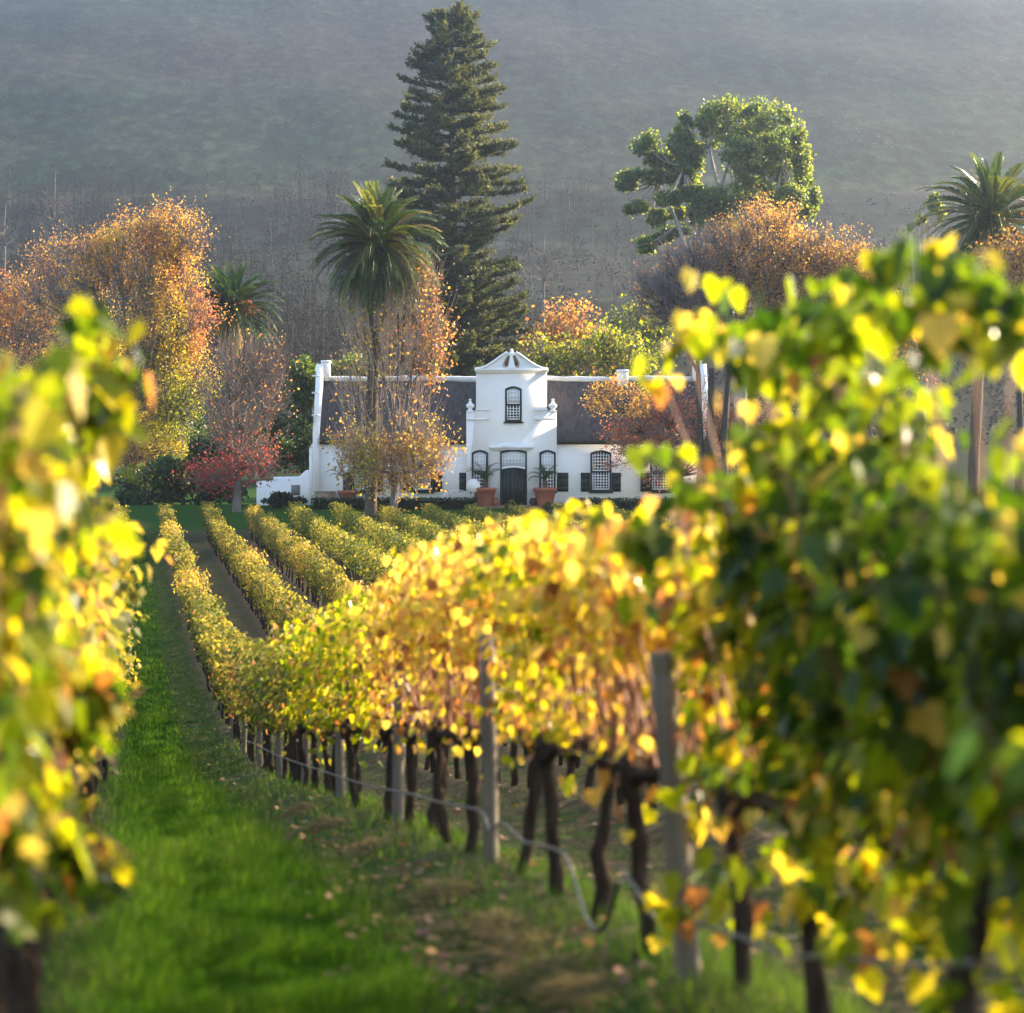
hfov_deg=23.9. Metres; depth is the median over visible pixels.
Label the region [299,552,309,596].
grapevine
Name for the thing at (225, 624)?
grapevine
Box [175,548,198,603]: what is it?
grapevine
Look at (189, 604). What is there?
grapevine
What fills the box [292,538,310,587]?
grapevine
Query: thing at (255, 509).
grapevine
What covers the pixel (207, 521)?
grapevine
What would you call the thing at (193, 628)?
grapevine
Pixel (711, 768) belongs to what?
grapevine
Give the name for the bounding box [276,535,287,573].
grapevine
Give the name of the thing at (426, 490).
window
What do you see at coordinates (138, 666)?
grapevine
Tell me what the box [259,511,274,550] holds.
grapevine
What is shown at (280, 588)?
grapevine
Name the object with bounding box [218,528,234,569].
grapevine
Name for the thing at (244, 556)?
grapevine
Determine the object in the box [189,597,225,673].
grapevine
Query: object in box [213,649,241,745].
grapevine
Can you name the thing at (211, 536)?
grapevine
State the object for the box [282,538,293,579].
grapevine
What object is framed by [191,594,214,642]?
grapevine
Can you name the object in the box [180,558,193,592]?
grapevine
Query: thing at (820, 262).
autumn tree
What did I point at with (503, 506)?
terrace
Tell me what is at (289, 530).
grapevine
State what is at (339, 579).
grapevine
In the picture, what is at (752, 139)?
gum tree
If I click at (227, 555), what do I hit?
grapevine
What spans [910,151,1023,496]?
palm tree
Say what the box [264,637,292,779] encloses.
grapevine
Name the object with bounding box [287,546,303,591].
grapevine
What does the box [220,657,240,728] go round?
grapevine
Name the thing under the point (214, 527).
grapevine
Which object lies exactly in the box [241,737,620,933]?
irrigation hose
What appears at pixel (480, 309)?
conifer tree
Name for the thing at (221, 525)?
grapevine
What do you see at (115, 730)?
grapevine
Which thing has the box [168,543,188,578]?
grapevine
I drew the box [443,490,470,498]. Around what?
garden bench
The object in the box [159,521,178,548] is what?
grapevine
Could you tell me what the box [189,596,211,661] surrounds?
grapevine
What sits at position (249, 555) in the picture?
grapevine
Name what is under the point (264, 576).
grapevine
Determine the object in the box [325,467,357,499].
potted cycad
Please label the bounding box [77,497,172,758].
grapevine
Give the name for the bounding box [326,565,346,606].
grapevine
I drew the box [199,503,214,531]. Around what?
grapevine
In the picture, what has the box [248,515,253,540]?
grapevine
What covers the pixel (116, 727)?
grapevine
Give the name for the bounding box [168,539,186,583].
grapevine
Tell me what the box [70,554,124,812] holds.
grapevine
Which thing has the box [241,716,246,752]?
wooden post
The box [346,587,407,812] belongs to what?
grapevine
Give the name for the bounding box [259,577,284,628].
grapevine
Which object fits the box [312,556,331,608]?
grapevine
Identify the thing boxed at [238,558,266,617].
grapevine
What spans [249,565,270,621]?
grapevine
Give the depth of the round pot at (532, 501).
146.60 m
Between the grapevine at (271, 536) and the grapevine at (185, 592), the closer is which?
the grapevine at (185, 592)
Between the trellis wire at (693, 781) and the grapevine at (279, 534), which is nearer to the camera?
the trellis wire at (693, 781)
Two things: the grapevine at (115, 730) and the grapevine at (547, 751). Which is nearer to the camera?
the grapevine at (547, 751)
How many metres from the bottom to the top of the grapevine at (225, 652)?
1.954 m
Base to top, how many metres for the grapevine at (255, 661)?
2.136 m
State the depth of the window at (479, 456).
147.43 m
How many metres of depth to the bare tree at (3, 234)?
399.89 m
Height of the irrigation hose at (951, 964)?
0.495 m
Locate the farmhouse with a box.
[309,349,707,504]
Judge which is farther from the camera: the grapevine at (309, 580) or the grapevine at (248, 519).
the grapevine at (248, 519)
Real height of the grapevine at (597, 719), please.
2.022 m
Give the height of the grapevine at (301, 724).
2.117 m
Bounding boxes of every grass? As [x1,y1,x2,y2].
[39,531,1022,1012]
[269,796,676,1012]
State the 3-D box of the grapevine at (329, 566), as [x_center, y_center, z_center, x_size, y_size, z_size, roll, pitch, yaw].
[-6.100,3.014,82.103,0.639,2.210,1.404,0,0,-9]
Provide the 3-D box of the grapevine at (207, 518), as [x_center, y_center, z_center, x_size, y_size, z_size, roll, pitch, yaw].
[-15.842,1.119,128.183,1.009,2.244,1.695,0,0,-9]
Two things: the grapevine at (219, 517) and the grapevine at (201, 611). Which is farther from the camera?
the grapevine at (219, 517)
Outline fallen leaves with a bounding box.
[63,703,1004,1012]
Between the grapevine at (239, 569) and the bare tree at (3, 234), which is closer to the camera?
the grapevine at (239, 569)
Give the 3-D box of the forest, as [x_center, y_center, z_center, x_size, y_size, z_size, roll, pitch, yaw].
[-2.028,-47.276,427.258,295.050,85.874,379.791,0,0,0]
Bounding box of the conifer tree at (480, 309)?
[364,0,539,376]
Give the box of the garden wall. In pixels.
[257,470,308,504]
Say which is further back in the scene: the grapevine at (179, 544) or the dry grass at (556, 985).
the grapevine at (179, 544)
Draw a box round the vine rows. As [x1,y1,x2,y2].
[111,501,894,858]
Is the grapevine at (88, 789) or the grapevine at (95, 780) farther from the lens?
the grapevine at (95, 780)
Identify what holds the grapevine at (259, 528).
on the ground at (241, 616)
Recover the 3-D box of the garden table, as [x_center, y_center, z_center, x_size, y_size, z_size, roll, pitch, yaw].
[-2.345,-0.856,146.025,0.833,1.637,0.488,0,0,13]
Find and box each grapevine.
[0,295,156,1012]
[0,345,149,1012]
[30,515,96,996]
[38,490,111,958]
[53,462,118,907]
[70,545,134,840]
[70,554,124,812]
[71,540,128,762]
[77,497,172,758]
[78,609,124,826]
[92,594,133,776]
[92,597,141,773]
[93,555,145,761]
[93,721,125,793]
[97,608,141,761]
[97,643,119,773]
[98,641,126,780]
[99,631,131,782]
[100,656,126,776]
[101,597,148,759]
[101,654,130,776]
[101,658,126,782]
[112,656,140,728]
[120,652,141,707]
[125,636,139,655]
[157,503,170,522]
[158,531,179,568]
[159,510,170,520]
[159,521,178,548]
[160,508,174,516]
[160,516,176,525]
[163,525,181,536]
[165,534,180,567]
[166,528,186,553]
[166,533,182,566]
[166,544,189,582]
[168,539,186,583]
[168,540,188,573]
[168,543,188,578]
[170,575,210,638]
[172,539,189,591]
[172,551,196,595]
[172,566,210,612]
[173,552,194,608]
[173,571,207,604]
[174,563,193,599]
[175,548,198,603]
[177,583,211,625]
[178,586,205,644]
[179,576,202,629]
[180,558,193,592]
[180,574,198,613]
[181,582,205,639]
[184,586,203,647]
[186,592,219,658]
[187,612,228,682]
[188,600,220,672]
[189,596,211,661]
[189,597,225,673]
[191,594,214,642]
[193,616,202,663]
[194,595,224,655]
[194,606,227,691]
[195,620,234,713]
[198,606,223,687]
[198,630,244,718]
[199,501,214,524]
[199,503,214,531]
[201,507,216,544]
[201,614,231,700]
[201,622,236,709]
[202,622,239,723]
[203,507,221,544]
[203,620,232,677]
[204,509,217,548]
[206,516,225,556]
[206,628,250,738]
[207,507,216,547]
[207,517,215,552]
[207,519,226,560]
[208,515,224,555]
[209,511,221,546]
[210,630,247,726]
[210,658,229,718]
[211,527,227,564]
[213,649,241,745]
[216,523,226,563]
[218,525,231,568]
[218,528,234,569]
[220,527,235,557]
[220,638,267,757]
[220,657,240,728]
[221,645,240,741]
[222,535,241,578]
[223,531,232,573]
[223,536,243,584]
[223,537,232,576]
[224,533,239,575]
[226,649,248,753]
[227,537,247,582]
[228,535,240,580]
[229,541,245,586]
[230,538,245,588]
[232,545,252,577]
[232,549,242,590]
[233,547,267,603]
[233,548,248,598]
[235,654,255,761]
[236,549,250,595]
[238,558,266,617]
[238,656,271,768]
[239,551,259,600]
[241,553,265,608]
[242,555,268,611]
[242,642,273,755]
[243,507,250,528]
[243,637,289,773]
[245,565,256,614]
[247,503,260,542]
[247,505,257,543]
[247,507,263,546]
[247,564,268,624]
[247,617,330,786]
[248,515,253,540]
[248,639,274,770]
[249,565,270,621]
[254,566,281,629]
[255,514,265,549]
[257,513,274,550]
[257,573,275,632]
[258,514,274,555]
[258,517,274,556]
[258,573,274,635]
[258,652,288,774]
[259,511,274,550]
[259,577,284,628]
[259,641,288,778]
[260,517,273,557]
[261,518,277,557]
[262,578,285,636]
[263,519,278,561]
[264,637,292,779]
[266,526,274,562]
[266,582,297,643]
[266,587,281,625]
[266,620,305,782]
[266,621,301,783]
[267,523,281,563]
[268,526,283,565]
[270,522,287,567]
[270,608,345,792]
[273,591,302,638]
[275,530,283,569]
[275,598,301,639]
[276,527,294,563]
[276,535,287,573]
[277,530,289,572]
[279,599,301,639]
[280,537,293,575]
[280,595,306,621]
[282,530,298,577]
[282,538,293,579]
[282,611,319,789]
[283,604,314,631]
[286,536,296,581]
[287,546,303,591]
[288,537,302,583]
[289,536,305,583]
[289,540,319,589]
[290,611,321,624]
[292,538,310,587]
[292,541,316,594]
[293,606,316,619]
[295,608,322,618]
[296,544,316,599]
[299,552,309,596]
[303,550,325,603]
[305,554,323,601]
[308,602,357,796]
[310,554,324,606]
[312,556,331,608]
[314,564,327,604]
[315,601,370,801]
[316,591,382,807]
[317,557,335,611]
[317,562,339,609]
[323,563,339,609]
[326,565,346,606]
[329,570,423,819]
[329,573,346,608]
[331,578,352,608]
[334,575,348,599]
[336,580,370,602]
[339,582,356,595]
[343,584,370,603]
[345,542,452,834]
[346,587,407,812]
[349,588,369,604]
[362,554,427,827]
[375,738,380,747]
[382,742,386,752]
[388,536,481,843]
[396,524,508,853]
[449,517,583,875]
[465,498,603,894]
[504,506,667,920]
[563,500,712,955]
[579,249,969,1012]
[591,309,816,1006]
[786,229,1023,1012]
[816,488,1023,1012]
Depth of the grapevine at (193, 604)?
65.46 m
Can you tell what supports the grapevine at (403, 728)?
on the ground at (241, 616)
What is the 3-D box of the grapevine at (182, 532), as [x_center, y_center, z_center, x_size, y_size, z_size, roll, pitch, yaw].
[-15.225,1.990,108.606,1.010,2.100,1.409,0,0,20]
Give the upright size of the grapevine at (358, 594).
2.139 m
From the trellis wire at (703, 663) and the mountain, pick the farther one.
the mountain
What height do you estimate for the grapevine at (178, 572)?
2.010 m
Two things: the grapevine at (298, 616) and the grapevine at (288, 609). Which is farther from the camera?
the grapevine at (288, 609)
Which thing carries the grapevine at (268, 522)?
on the ground at (241, 616)
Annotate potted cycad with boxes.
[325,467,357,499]
[465,462,504,505]
[526,465,558,505]
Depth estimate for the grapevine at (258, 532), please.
124.96 m
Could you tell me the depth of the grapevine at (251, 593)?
85.02 m
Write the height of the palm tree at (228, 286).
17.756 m
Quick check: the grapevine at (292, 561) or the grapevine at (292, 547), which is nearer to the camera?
the grapevine at (292, 547)
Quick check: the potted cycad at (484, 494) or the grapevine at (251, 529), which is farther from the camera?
the potted cycad at (484, 494)
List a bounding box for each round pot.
[492,498,498,505]
[529,498,536,505]
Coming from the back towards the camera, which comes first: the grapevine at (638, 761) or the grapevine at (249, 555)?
the grapevine at (249, 555)
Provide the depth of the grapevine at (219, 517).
119.64 m
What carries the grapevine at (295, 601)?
on the ground at (241, 616)
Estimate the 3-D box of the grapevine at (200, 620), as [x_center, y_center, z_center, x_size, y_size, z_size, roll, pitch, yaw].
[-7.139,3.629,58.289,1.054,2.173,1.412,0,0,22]
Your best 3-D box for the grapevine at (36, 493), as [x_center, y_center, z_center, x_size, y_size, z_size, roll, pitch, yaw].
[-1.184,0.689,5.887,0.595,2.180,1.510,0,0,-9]
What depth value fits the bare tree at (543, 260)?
299.88 m
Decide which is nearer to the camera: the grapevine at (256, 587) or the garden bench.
the grapevine at (256, 587)
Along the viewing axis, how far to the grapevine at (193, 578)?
78.22 m
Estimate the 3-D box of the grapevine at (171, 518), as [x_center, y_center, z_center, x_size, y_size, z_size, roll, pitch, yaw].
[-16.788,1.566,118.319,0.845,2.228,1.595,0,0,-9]
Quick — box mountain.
[0,0,1023,301]
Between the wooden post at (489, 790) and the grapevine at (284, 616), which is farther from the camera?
the grapevine at (284, 616)
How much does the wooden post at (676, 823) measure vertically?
1.470 m
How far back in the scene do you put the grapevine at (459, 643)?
14.69 m
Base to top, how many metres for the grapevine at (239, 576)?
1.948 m
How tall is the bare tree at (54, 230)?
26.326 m
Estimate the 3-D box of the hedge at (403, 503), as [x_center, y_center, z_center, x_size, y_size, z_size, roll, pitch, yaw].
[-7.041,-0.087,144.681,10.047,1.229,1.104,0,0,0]
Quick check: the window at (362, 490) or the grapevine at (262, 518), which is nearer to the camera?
the grapevine at (262, 518)
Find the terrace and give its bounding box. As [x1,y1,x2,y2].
[477,506,542,506]
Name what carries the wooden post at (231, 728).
on the ground at (241, 616)
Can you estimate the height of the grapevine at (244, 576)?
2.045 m
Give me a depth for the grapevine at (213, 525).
118.68 m
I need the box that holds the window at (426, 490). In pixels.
[410,451,433,492]
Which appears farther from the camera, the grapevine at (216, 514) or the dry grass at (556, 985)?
the grapevine at (216, 514)
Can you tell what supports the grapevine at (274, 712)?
on the ground at (241, 616)
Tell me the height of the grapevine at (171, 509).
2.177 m
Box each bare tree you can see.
[0,207,24,322]
[24,171,86,289]
[520,236,563,329]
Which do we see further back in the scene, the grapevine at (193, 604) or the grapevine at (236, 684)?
the grapevine at (193, 604)
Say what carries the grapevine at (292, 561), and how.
on the ground at (241, 616)
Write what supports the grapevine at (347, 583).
on the ground at (241, 616)
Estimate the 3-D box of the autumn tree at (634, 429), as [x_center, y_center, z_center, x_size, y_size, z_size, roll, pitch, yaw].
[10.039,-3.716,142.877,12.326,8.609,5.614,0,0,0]
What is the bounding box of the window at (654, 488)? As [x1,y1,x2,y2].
[648,463,670,492]
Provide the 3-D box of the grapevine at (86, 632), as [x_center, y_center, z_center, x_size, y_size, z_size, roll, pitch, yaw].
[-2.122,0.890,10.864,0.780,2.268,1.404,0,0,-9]
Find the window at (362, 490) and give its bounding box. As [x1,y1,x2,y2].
[352,454,364,492]
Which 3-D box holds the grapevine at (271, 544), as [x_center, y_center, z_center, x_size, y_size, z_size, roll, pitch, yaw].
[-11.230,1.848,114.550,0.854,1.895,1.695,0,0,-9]
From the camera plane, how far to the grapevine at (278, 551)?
109.63 m
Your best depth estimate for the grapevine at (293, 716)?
29.31 m
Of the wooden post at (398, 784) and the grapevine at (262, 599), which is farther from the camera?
the grapevine at (262, 599)
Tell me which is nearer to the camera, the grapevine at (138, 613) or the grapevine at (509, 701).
the grapevine at (509, 701)
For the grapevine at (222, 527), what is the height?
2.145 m
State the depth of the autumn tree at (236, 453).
143.24 m
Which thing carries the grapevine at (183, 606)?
on the ground at (241, 616)
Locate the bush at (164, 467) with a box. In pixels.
[100,414,248,504]
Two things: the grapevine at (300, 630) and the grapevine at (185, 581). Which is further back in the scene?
the grapevine at (185, 581)
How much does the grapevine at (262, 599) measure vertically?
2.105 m
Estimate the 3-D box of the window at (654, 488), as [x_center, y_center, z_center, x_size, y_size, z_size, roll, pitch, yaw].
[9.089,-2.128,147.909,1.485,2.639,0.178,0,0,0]
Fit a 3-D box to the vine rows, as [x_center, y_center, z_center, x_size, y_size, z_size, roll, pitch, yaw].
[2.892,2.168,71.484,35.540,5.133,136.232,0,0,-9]
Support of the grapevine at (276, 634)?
on the ground at (241, 616)
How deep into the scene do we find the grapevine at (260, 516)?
120.56 m
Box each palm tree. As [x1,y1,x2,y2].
[179,261,283,479]
[303,180,449,520]
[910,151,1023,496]
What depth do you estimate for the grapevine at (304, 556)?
91.63 m
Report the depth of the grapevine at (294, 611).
62.49 m
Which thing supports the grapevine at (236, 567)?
on the ground at (241, 616)
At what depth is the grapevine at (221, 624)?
55.60 m
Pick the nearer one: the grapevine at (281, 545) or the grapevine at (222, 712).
the grapevine at (222, 712)
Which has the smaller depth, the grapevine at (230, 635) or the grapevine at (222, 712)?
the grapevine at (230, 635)
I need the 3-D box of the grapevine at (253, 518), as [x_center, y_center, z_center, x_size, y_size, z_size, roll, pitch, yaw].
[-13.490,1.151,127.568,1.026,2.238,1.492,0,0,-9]
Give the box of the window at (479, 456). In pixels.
[470,450,487,492]
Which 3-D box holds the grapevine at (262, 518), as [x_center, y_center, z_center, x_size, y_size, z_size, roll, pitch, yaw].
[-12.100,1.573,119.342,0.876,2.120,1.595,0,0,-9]
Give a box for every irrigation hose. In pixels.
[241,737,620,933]
[620,868,975,968]
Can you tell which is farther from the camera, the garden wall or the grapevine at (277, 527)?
the garden wall
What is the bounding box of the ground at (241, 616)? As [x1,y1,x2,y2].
[1,302,1023,1012]
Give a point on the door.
(509, 459)
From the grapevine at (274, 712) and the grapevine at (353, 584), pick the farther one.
the grapevine at (353, 584)
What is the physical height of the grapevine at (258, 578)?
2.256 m
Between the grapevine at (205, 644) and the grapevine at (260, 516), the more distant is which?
the grapevine at (260, 516)
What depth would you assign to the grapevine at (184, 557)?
86.97 m
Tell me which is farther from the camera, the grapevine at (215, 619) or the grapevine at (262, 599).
the grapevine at (262, 599)
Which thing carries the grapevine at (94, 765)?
on the ground at (241, 616)
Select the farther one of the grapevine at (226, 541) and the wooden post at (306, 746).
the grapevine at (226, 541)
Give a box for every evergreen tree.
[249,352,382,475]
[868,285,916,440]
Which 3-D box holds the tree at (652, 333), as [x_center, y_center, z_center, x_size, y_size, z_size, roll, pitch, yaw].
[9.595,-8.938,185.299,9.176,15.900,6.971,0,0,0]
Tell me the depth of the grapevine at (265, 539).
117.85 m
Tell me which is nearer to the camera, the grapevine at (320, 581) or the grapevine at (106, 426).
the grapevine at (106, 426)
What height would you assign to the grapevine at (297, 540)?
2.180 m
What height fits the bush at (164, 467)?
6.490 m
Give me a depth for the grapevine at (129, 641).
47.09 m
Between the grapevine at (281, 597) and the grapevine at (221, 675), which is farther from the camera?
the grapevine at (281, 597)
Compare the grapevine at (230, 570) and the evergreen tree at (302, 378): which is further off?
the evergreen tree at (302, 378)
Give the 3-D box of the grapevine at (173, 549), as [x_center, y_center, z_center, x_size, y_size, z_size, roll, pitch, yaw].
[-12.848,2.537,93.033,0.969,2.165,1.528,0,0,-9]
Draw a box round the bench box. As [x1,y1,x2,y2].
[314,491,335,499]
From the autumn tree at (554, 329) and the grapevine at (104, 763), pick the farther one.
the autumn tree at (554, 329)
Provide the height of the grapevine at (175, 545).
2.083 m
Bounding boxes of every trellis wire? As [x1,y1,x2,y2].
[325,723,993,873]
[350,655,948,686]
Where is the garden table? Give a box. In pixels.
[466,479,479,495]
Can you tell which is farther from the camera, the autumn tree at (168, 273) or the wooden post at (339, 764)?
the autumn tree at (168, 273)
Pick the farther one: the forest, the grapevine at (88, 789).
the forest
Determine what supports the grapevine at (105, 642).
on the ground at (241, 616)
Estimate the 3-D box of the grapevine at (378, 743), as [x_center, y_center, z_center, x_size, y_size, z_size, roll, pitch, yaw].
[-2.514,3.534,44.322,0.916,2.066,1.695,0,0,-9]
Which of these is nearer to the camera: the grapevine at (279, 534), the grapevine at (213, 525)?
the grapevine at (279, 534)
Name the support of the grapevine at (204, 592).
on the ground at (241, 616)
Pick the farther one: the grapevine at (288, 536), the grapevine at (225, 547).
the grapevine at (225, 547)
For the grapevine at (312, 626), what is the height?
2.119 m
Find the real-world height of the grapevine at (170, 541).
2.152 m
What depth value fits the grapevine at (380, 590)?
17.21 m
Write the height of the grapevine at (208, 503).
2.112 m
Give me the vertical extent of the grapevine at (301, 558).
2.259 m
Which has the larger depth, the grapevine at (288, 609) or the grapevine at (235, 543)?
the grapevine at (235, 543)
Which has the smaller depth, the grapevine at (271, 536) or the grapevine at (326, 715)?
the grapevine at (326, 715)
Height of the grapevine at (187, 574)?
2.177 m
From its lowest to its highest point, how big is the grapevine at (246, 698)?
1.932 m
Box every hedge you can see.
[310,495,477,509]
[572,496,675,508]
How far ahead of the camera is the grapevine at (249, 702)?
39.02 m
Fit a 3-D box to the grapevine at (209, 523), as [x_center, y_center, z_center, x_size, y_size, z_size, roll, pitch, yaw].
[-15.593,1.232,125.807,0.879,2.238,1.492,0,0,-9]
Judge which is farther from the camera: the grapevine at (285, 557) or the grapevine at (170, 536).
the grapevine at (285, 557)
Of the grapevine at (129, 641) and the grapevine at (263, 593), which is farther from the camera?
the grapevine at (263, 593)
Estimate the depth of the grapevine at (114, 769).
21.19 m
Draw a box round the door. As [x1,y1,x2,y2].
[500,450,526,504]
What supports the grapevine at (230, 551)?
on the ground at (241, 616)
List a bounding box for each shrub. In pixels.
[260,490,308,507]
[504,500,516,510]
[541,501,552,510]
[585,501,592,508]
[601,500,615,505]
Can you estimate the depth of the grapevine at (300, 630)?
26.85 m
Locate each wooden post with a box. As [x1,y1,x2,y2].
[230,700,232,736]
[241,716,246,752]
[257,691,262,767]
[276,722,281,778]
[301,703,309,786]
[334,668,344,799]
[392,655,404,823]
[480,634,498,863]
[649,651,701,986]
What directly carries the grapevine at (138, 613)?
on the ground at (241, 616)
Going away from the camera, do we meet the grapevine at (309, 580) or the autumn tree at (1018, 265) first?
the grapevine at (309, 580)
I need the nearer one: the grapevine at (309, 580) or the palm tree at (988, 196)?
the grapevine at (309, 580)
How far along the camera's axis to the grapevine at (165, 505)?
134.82 m
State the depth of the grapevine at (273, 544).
112.02 m
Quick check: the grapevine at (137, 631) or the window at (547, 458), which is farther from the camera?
the window at (547, 458)
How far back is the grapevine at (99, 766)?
28.83 m
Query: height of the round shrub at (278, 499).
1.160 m
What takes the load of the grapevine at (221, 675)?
on the ground at (241, 616)
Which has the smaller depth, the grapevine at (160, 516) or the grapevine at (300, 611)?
the grapevine at (300, 611)
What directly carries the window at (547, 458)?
in the farmhouse
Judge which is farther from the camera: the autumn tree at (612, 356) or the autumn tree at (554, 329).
the autumn tree at (554, 329)
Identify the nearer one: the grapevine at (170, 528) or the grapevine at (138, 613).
the grapevine at (138, 613)
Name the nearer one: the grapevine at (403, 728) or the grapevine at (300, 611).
the grapevine at (403, 728)
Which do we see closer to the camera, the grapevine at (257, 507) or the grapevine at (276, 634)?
the grapevine at (276, 634)
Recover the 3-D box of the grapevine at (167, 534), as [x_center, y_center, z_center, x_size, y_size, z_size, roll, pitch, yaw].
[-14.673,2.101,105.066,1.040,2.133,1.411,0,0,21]
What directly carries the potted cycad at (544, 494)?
on the terrace
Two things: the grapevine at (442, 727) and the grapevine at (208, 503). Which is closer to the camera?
the grapevine at (442, 727)
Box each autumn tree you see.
[0,260,63,387]
[6,186,237,491]
[168,319,300,511]
[316,239,469,510]
[508,290,617,376]
[516,312,661,376]
[578,371,764,491]
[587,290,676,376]
[619,183,906,500]
[722,337,927,439]
[958,213,1023,490]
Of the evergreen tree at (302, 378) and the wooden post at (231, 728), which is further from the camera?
the evergreen tree at (302, 378)
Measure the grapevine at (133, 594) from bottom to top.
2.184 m
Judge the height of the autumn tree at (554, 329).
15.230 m
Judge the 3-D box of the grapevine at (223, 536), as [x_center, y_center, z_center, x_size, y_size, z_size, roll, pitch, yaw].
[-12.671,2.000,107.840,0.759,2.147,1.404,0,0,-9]
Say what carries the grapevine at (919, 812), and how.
on the ground at (241, 616)
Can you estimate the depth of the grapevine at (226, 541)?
102.90 m
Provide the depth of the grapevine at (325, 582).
82.86 m
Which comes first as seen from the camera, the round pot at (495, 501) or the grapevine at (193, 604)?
the grapevine at (193, 604)
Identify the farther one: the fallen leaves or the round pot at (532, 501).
the round pot at (532, 501)
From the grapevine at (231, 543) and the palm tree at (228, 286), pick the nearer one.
the grapevine at (231, 543)
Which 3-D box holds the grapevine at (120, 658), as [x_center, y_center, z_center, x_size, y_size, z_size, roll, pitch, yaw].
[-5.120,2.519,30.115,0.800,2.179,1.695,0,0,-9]
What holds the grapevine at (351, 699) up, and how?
on the ground at (241, 616)
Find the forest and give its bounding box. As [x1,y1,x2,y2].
[0,152,1023,451]
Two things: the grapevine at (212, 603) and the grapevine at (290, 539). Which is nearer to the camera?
the grapevine at (212, 603)
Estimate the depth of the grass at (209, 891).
11.78 m
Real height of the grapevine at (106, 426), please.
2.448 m
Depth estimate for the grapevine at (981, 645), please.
5.26 m
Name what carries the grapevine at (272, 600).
on the ground at (241, 616)
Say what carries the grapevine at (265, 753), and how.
on the ground at (241, 616)
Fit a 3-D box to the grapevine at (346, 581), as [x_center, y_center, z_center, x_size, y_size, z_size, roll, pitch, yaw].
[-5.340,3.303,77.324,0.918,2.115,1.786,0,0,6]
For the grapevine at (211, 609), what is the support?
on the ground at (241, 616)
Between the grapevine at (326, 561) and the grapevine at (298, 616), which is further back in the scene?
the grapevine at (326, 561)
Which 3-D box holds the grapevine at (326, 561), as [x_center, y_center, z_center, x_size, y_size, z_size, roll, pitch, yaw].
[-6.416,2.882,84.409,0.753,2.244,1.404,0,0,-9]
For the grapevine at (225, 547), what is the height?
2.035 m
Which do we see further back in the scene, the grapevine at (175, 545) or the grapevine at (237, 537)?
the grapevine at (237, 537)
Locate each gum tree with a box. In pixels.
[611,92,823,465]
[906,191,946,437]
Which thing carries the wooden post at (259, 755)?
on the ground at (241, 616)
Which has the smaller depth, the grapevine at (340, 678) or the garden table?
the grapevine at (340, 678)
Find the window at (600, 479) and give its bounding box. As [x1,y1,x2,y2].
[589,450,612,492]
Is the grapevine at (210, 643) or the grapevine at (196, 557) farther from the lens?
the grapevine at (196, 557)
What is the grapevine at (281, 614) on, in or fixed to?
on the ground at (241, 616)
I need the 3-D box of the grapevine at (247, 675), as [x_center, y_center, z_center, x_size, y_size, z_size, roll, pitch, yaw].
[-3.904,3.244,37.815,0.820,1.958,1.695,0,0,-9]
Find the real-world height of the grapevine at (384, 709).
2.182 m
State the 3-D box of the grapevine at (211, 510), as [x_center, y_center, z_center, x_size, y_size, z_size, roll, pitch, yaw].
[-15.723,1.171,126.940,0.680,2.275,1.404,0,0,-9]
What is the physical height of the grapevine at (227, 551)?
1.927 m
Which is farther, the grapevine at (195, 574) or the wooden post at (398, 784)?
the grapevine at (195, 574)
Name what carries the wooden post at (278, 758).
on the ground at (241, 616)
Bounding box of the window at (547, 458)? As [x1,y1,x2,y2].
[539,450,556,492]
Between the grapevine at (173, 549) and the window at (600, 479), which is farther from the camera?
the window at (600, 479)
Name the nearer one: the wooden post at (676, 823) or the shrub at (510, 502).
the wooden post at (676, 823)
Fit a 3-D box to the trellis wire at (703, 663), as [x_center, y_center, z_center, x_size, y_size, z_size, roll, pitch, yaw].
[-3.020,1.904,32.000,0.004,3.010,55.700,0,0,-9]
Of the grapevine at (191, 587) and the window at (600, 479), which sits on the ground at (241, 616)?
the grapevine at (191, 587)
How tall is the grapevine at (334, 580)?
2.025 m
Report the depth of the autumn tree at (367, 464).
139.90 m
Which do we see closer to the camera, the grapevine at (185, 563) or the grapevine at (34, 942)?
the grapevine at (34, 942)
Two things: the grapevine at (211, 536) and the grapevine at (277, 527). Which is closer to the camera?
the grapevine at (277, 527)
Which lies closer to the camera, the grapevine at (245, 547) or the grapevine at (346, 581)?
the grapevine at (346, 581)
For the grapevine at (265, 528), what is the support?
on the ground at (241, 616)
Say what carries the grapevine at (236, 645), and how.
on the ground at (241, 616)
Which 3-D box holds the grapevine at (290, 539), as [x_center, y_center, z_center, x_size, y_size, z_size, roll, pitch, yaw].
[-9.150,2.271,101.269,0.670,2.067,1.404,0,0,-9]
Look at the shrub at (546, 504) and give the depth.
143.67 m
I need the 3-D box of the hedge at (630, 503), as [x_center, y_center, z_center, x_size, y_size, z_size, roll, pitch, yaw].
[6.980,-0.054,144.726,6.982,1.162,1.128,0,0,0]
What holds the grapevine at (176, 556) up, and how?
on the ground at (241, 616)
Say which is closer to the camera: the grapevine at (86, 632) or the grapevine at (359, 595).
the grapevine at (86, 632)
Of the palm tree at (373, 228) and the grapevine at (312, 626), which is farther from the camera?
the palm tree at (373, 228)
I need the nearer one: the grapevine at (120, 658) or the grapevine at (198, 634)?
the grapevine at (120, 658)

